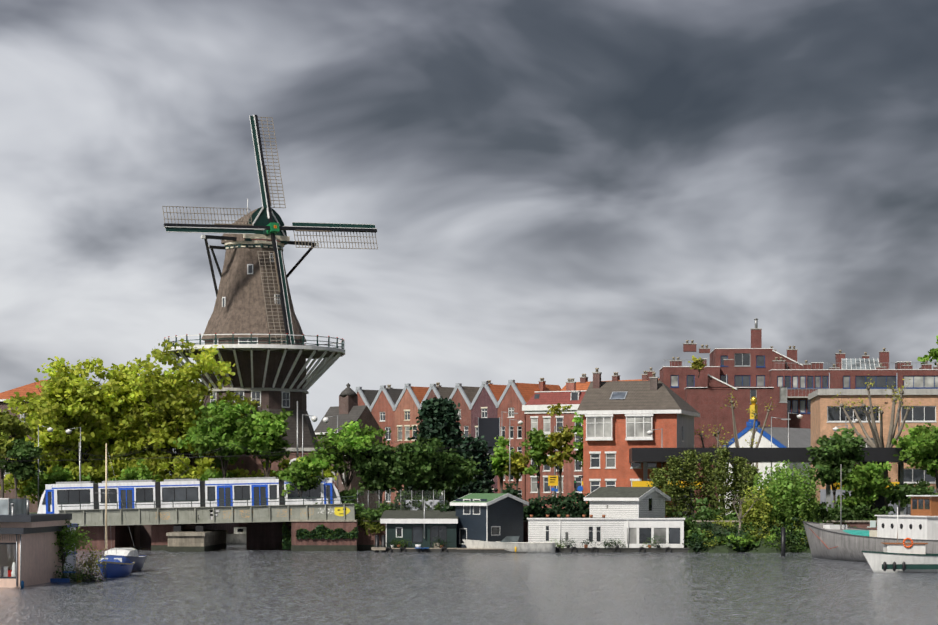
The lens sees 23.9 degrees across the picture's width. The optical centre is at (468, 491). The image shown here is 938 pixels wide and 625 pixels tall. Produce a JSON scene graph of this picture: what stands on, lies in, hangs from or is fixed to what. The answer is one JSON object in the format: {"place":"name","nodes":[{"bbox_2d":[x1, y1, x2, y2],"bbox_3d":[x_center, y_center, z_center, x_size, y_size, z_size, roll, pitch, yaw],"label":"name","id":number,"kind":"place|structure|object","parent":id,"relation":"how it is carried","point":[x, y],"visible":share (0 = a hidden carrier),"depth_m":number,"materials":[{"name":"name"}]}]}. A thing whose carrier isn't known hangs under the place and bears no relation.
{"place":"outdoors","nodes":[
{"label":"outdoors","id":0,"kind":"place"},
{"bbox_2d":[0,380,120,511],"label":"building","id":1,"kind":"structure","parent":0,"point":[24,390],"depth_m":303.91,"materials":[{"name":"orange brick"}]},
{"bbox_2d":[29,512,876,550],"bbox_3d":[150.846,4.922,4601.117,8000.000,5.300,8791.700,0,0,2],"label":"ground","id":2,"kind":"structure","parent":0,"point":[366,542],"depth_m":208.34,"materials":[{"name":"green plant"}]},
{"bbox_2d":[0,409,33,497],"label":"yellow tree","id":3,"kind":"object","parent":2,"relation":"on","point":[11,426],"visible":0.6,"depth_m":216.25,"materials":[{"name":"green plant"}]},
{"bbox_2d":[0,438,46,498],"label":"tree","id":4,"kind":"object","parent":2,"relation":"on","point":[21,449],"visible":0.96,"depth_m":214.31,"materials":[{"name":"green plant"}]},
{"bbox_2d":[3,356,142,470],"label":"tree","id":5,"kind":"object","parent":2,"relation":"on","point":[59,402],"visible":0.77,"depth_m":227.13,"materials":[{"name":"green plant"}]},
{"bbox_2d":[82,363,167,469],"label":"tree","id":6,"kind":"object","parent":2,"relation":"on","point":[113,372],"visible":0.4,"depth_m":230.08,"materials":[{"name":"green plant"}]},
{"bbox_2d":[22,459,287,496],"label":"bushes","id":7,"kind":"object","parent":2,"relation":"on","point":[65,474],"visible":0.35,"depth_m":223.66,"materials":[{"name":"green plant"}]},
{"bbox_2d":[0,436,337,503],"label":"trees","id":8,"kind":"object","parent":2,"relation":"on","point":[158,466],"visible":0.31,"depth_m":225.94,"materials":[{"name":"green plant"}]},
{"bbox_2d":[103,338,267,477],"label":"tree","id":9,"kind":"object","parent":2,"relation":"on","point":[167,415],"visible":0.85,"depth_m":228.65,"materials":[{"name":"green plant"}]},
{"bbox_2d":[76,520,358,551],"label":"bridge supports","id":10,"kind":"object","parent":2,"relation":"on","point":[205,537],"depth_m":208.78,"materials":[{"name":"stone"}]},
{"bbox_2d":[58,496,362,525],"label":"bridge","id":11,"kind":"structure","parent":10,"relation":"on","point":[203,515],"depth_m":207.31,"materials":[{"name":"paint"}]},
{"bbox_2d":[37,458,342,513],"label":"tram","id":12,"kind":"object","parent":11,"relation":"on","point":[77,493],"visible":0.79,"depth_m":209.54,"materials":[{"name":"white paint"}]},
{"bbox_2d":[173,399,266,477],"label":"fresh tree","id":13,"kind":"object","parent":2,"relation":"on","point":[222,426],"visible":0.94,"depth_m":220.14,"materials":[{"name":"green plant"}]},
{"bbox_2d":[0,437,482,480],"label":"hedge","id":14,"kind":"object","parent":2,"relation":"on","point":[79,459],"visible":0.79,"depth_m":212.78,"materials":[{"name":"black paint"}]},
{"bbox_2d":[241,408,293,476],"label":"fresh tree","id":15,"kind":"object","parent":2,"relation":"on","point":[274,425],"visible":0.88,"depth_m":220.08,"materials":[{"name":"green plant"}]},
{"bbox_2d":[162,115,377,474],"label":"windmill","id":16,"kind":"object","parent":2,"relation":"on","point":[253,327],"visible":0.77,"depth_m":238.41,"materials":[{"name":"thatch"},{"name":"white painted wood"},{"name":"brick"}]},
{"bbox_2d":[272,454,336,496],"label":"fresh tree","id":17,"kind":"object","parent":2,"relation":"on","point":[302,471],"visible":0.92,"depth_m":208.59,"materials":[{"name":"green plant"}]},
{"bbox_2d":[282,524,358,549],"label":"climbing plants","id":18,"kind":"object","parent":2,"relation":"on","point":[319,531],"visible":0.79,"depth_m":206.34,"materials":[{"name":"green plant"}]},
{"bbox_2d":[283,513,385,534],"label":"bush","id":19,"kind":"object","parent":2,"relation":"on","point":[373,527],"depth_m":207.97,"materials":[{"name":"green plant"}]},
{"bbox_2d":[314,383,381,508],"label":"building","id":20,"kind":"structure","parent":2,"relation":"on","point":[348,409],"depth_m":298.82,"materials":[{"name":"brown brick"}]},
{"bbox_2d":[308,419,390,489],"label":"tree","id":21,"kind":"object","parent":2,"relation":"on","point":[345,440],"visible":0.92,"depth_m":212.38,"materials":[{"name":"green plant"}]},
{"bbox_2d":[350,442,410,502],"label":"tree","id":22,"kind":"object","parent":2,"relation":"on","point":[374,468],"visible":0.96,"depth_m":210.41,"materials":[{"name":"green plant"}]},
{"bbox_2d":[315,489,446,532],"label":"bush","id":23,"kind":"object","parent":2,"relation":"on","point":[373,514],"depth_m":209.58,"materials":[{"name":"green plant"}]},
{"bbox_2d":[386,435,463,496],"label":"tree","id":24,"kind":"object","parent":2,"relation":"on","point":[429,465],"visible":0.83,"depth_m":212.30,"materials":[{"name":"green plant"}]},
{"bbox_2d":[390,396,465,502],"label":"tree","id":25,"kind":"object","parent":2,"relation":"on","point":[439,417],"visible":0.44,"depth_m":232.36,"materials":[{"name":"green plant"}]},
{"bbox_2d":[424,448,483,502],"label":"tree","id":26,"kind":"object","parent":2,"relation":"on","point":[461,477],"visible":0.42,"depth_m":214.61,"materials":[{"name":"green plant"}]},
{"bbox_2d":[24,401,899,555],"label":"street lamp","id":27,"kind":"object","parent":2,"relation":"on","point":[552,480],"visible":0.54,"depth_m":222.34,"materials":[{"name":"metal"}]},
{"bbox_2d":[446,434,497,500],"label":"tree","id":28,"kind":"object","parent":2,"relation":"on","point":[484,481],"visible":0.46,"depth_m":220.74,"materials":[{"name":"green plant"}]},
{"bbox_2d":[478,417,499,458],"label":"building","id":29,"kind":"structure","parent":2,"relation":"on","point":[489,429],"depth_m":261.50,"materials":[{"name":"metal"}]},
{"bbox_2d":[487,435,516,492],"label":"young street tree","id":30,"kind":"object","parent":2,"relation":"on","point":[500,459],"visible":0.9,"depth_m":250.78,"materials":[{"name":"green plant"}]},
{"bbox_2d":[440,482,589,519],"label":"hedge behind houseboats","id":31,"kind":"object","parent":2,"relation":"on","point":[535,509],"visible":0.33,"depth_m":208.41,"materials":[{"name":"green plant"}]},
{"bbox_2d":[501,451,530,489],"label":"young street tree","id":32,"kind":"object","parent":2,"relation":"on","point":[518,464],"visible":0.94,"depth_m":250.50,"materials":[{"name":"yellow plant"}]},
{"bbox_2d":[519,428,553,498],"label":"young street tree","id":33,"kind":"object","parent":2,"relation":"on","point":[538,457],"visible":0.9,"depth_m":250.58,"materials":[{"name":"green plant"}]},
{"bbox_2d":[534,403,576,502],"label":"young street tree","id":34,"kind":"object","parent":2,"relation":"on","point":[560,439],"visible":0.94,"depth_m":250.51,"materials":[{"name":"green plant"}]},
{"bbox_2d":[570,412,582,468],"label":"young street tree","id":35,"kind":"object","parent":2,"relation":"on","point":[578,429],"visible":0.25,"depth_m":251.09,"materials":[{"name":"green plant"}]},
{"bbox_2d":[646,467,669,516],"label":"thuja","id":36,"kind":"object","parent":2,"relation":"on","point":[658,478],"visible":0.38,"depth_m":213.59,"materials":[{"name":"green plant"}]},
{"bbox_2d":[663,455,689,516],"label":"thuja","id":37,"kind":"object","parent":2,"relation":"on","point":[674,491],"visible":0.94,"depth_m":211.57,"materials":[{"name":"green plant"}]},
{"bbox_2d":[673,449,705,518],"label":"thuja","id":38,"kind":"object","parent":2,"relation":"on","point":[691,460],"visible":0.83,"depth_m":212.51,"materials":[{"name":"green plant"}]},
{"bbox_2d":[693,452,720,514],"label":"thuja","id":39,"kind":"object","parent":2,"relation":"on","point":[706,463],"visible":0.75,"depth_m":213.39,"materials":[{"name":"green plant"}]},
{"bbox_2d":[693,423,732,507],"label":"tree","id":40,"kind":"object","parent":2,"relation":"on","point":[718,446],"visible":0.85,"depth_m":228.80,"materials":[{"name":"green plant"}]},
{"bbox_2d":[696,427,743,516],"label":"tree","id":41,"kind":"object","parent":2,"relation":"on","point":[722,447],"visible":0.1,"depth_m":234.41,"materials":[{"name":"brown plant"}]},
{"bbox_2d":[707,447,739,517],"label":"thuja","id":42,"kind":"object","parent":2,"relation":"on","point":[722,475],"visible":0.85,"depth_m":211.35,"materials":[{"name":"green plant"}]},
{"bbox_2d":[727,456,749,516],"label":"thuja","id":43,"kind":"object","parent":2,"relation":"on","point":[739,462],"visible":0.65,"depth_m":212.29,"materials":[{"name":"green plant"}]},
{"bbox_2d":[709,388,777,515],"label":"pollard","id":44,"kind":"object","parent":2,"relation":"on","point":[754,430],"visible":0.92,"depth_m":234.56,"materials":[{"name":"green plant"}]},
{"bbox_2d":[732,432,757,486],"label":"tree","id":45,"kind":"object","parent":2,"relation":"on","point":[752,444],"visible":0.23,"depth_m":232.70,"materials":[{"name":"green plant"}]},
{"bbox_2d":[682,513,809,552],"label":"bushes","id":46,"kind":"object","parent":2,"relation":"on","point":[748,534],"visible":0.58,"depth_m":203.62,"materials":[{"name":"green plant"}]},
{"bbox_2d":[687,522,810,552],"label":"bank slope","id":47,"kind":"structure","parent":2,"relation":"on","point":[722,548],"depth_m":202.29,"materials":[{"name":"green plant"}]},
{"bbox_2d":[730,488,760,532],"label":"bare tree","id":48,"kind":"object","parent":47,"relation":"on","point":[740,514],"depth_m":204.62,"materials":[{"name":"brown plant"}]},
{"bbox_2d":[737,464,762,511],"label":"thuja","id":49,"kind":"object","parent":2,"relation":"on","point":[749,475],"visible":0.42,"depth_m":211.34,"materials":[{"name":"green plant"}]},
{"bbox_2d":[738,486,781,533],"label":"tree","id":50,"kind":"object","parent":2,"relation":"on","point":[754,512],"depth_m":205.35,"materials":[{"name":"green plant"}]},
{"bbox_2d":[629,448,916,516],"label":"black canopy band","id":51,"kind":"object","parent":2,"relation":"on","point":[644,456],"visible":0.33,"depth_m":215.74,"materials":[{"name":"paint"}]},
{"bbox_2d":[750,460,820,532],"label":"tree","id":52,"kind":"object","parent":2,"relation":"on","point":[791,497],"depth_m":205.90,"materials":[{"name":"green plant"}]},
{"bbox_2d":[647,318,937,512],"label":"apartment building","id":53,"kind":"structure","parent":2,"relation":"on","point":[789,383],"depth_m":302.05,"materials":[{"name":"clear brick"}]},
{"bbox_2d":[688,355,707,377],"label":"tree","id":54,"kind":"object","parent":53,"relation":"on","point":[697,364],"visible":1,"depth_m":298.01,"materials":[{"name":"yellow plant"}]},
{"bbox_2d":[670,493,937,552],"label":"bank shrubs","id":55,"kind":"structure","parent":2,"relation":"on","point":[831,513],"depth_m":207.33,"materials":[{"name":"green plant"}]},
{"bbox_2d":[804,427,868,507],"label":"tree","id":56,"kind":"object","parent":2,"relation":"on","point":[843,454],"visible":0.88,"depth_m":209.88,"materials":[{"name":"green plant"}]},
{"bbox_2d":[837,461,896,509],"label":"tree","id":57,"kind":"object","parent":2,"relation":"on","point":[869,476],"visible":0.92,"depth_m":208.34,"materials":[{"name":"green plant"}]},
{"bbox_2d":[808,389,937,514],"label":"tan brick flats","id":58,"kind":"structure","parent":2,"relation":"on","point":[826,418],"depth_m":229.87,"materials":[{"name":"brown brick"}]},
{"bbox_2d":[831,374,920,512],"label":"pollard","id":59,"kind":"object","parent":2,"relation":"on","point":[878,442],"visible":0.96,"depth_m":221.75,"materials":[{"name":"brown plant"}]},
{"bbox_2d":[879,478,937,514],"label":"bush","id":60,"kind":"object","parent":2,"relation":"on","point":[900,492],"visible":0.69,"depth_m":209.14,"materials":[{"name":"green plant"}]},
{"bbox_2d":[891,423,937,492],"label":"tree","id":61,"kind":"object","parent":2,"relation":"on","point":[921,442],"visible":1,"depth_m":213.17,"materials":[{"name":"green plant"}]},
{"bbox_2d":[917,335,937,364],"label":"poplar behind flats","id":62,"kind":"object","parent":2,"relation":"on","point":[933,353],"visible":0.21,"depth_m":339.90,"materials":[{"name":"green plant"}]},
{"bbox_2d":[0,544,937,624],"bbox_3d":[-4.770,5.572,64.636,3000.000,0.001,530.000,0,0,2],"label":"water","id":63,"kind":"structure","parent":0,"point":[235,584],"depth_m":123.25,"materials":[{"name":"grey liquid"}]},
{"bbox_2d":[0,498,71,587],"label":"houseboat","id":64,"kind":"object","parent":63,"relation":"on","point":[29,548],"visible":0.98,"depth_m":130.95,"materials":[{"name":"beige paint"}]},
{"bbox_2d":[63,523,77,573],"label":"plant","id":65,"kind":"object","parent":63,"relation":"in","point":[70,558],"visible":0.02,"depth_m":148.83,"materials":[{"name":"green plant"}]},
{"bbox_2d":[50,518,106,582],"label":"floating garden pots","id":66,"kind":"object","parent":63,"relation":"in","point":[67,535],"visible":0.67,"depth_m":137.74,"materials":[{"name":"green plant"}]},
{"bbox_2d":[97,443,146,577],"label":"sailboat","id":67,"kind":"object","parent":63,"relation":"on","point":[121,562],"visible":0.85,"depth_m":151.69,"materials":[{"name":"paint"}]},
{"bbox_2d":[226,527,555,552],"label":"motor boats","id":68,"kind":"object","parent":63,"relation":"on","point":[507,543],"visible":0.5,"depth_m":200.93,"materials":[{"name":"white paint"}]},
{"bbox_2d":[380,500,457,551],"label":"houseboat","id":69,"kind":"object","parent":63,"relation":"in","point":[419,529],"visible":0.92,"depth_m":203.73,"materials":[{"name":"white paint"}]},
{"bbox_2d":[450,493,528,552],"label":"houseboat","id":70,"kind":"object","parent":63,"relation":"in","point":[492,517],"visible":0.73,"depth_m":203.45,"materials":[{"name":"blue paint"}]},
{"bbox_2d":[385,535,671,551],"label":"potted plants","id":71,"kind":"object","parent":63,"relation":"in","point":[441,545],"visible":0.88,"depth_m":202.31,"materials":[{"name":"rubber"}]},
{"bbox_2d":[527,487,688,551],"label":"white houseboat","id":72,"kind":"object","parent":63,"relation":"on","point":[632,518],"visible":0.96,"depth_m":203.22,"materials":[{"name":"white wood"}]},
{"bbox_2d":[803,476,937,572],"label":"boat","id":73,"kind":"object","parent":63,"relation":"on","point":[898,543],"visible":0.96,"depth_m":168.58,"materials":[{"name":"grey metal"}]},
{"bbox_2d":[0,0,937,475],"label":"sky","id":74,"kind":"structure","parent":0,"point":[555,191],"materials":[{"name":"grey"}]},
{"bbox_2d":[355,371,659,504],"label":"row houses","id":75,"kind":"structure","parent":0,"point":[395,411],"depth_m":330.32,"materials":[{"name":"brick"}]},
{"bbox_2d":[522,378,586,508],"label":"building","id":76,"kind":"structure","parent":0,"point":[535,409],"depth_m":295.87,"materials":[{"name":"brick"}]},
{"bbox_2d":[577,368,699,517],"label":"house","id":77,"kind":"structure","parent":0,"point":[621,419],"depth_m":224.42,"materials":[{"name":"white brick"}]},
{"bbox_2d":[719,396,810,515],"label":"building","id":78,"kind":"structure","parent":0,"point":[799,437],"depth_m":257.83,"materials":[{"name":"white paint"}]},
{"bbox_2d":[684,483,877,550],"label":"bank shrubs","id":79,"kind":"object","parent":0,"point":[852,500],"visible":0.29,"depth_m":208.29,"materials":[{"name":"green plant"}]}
]}

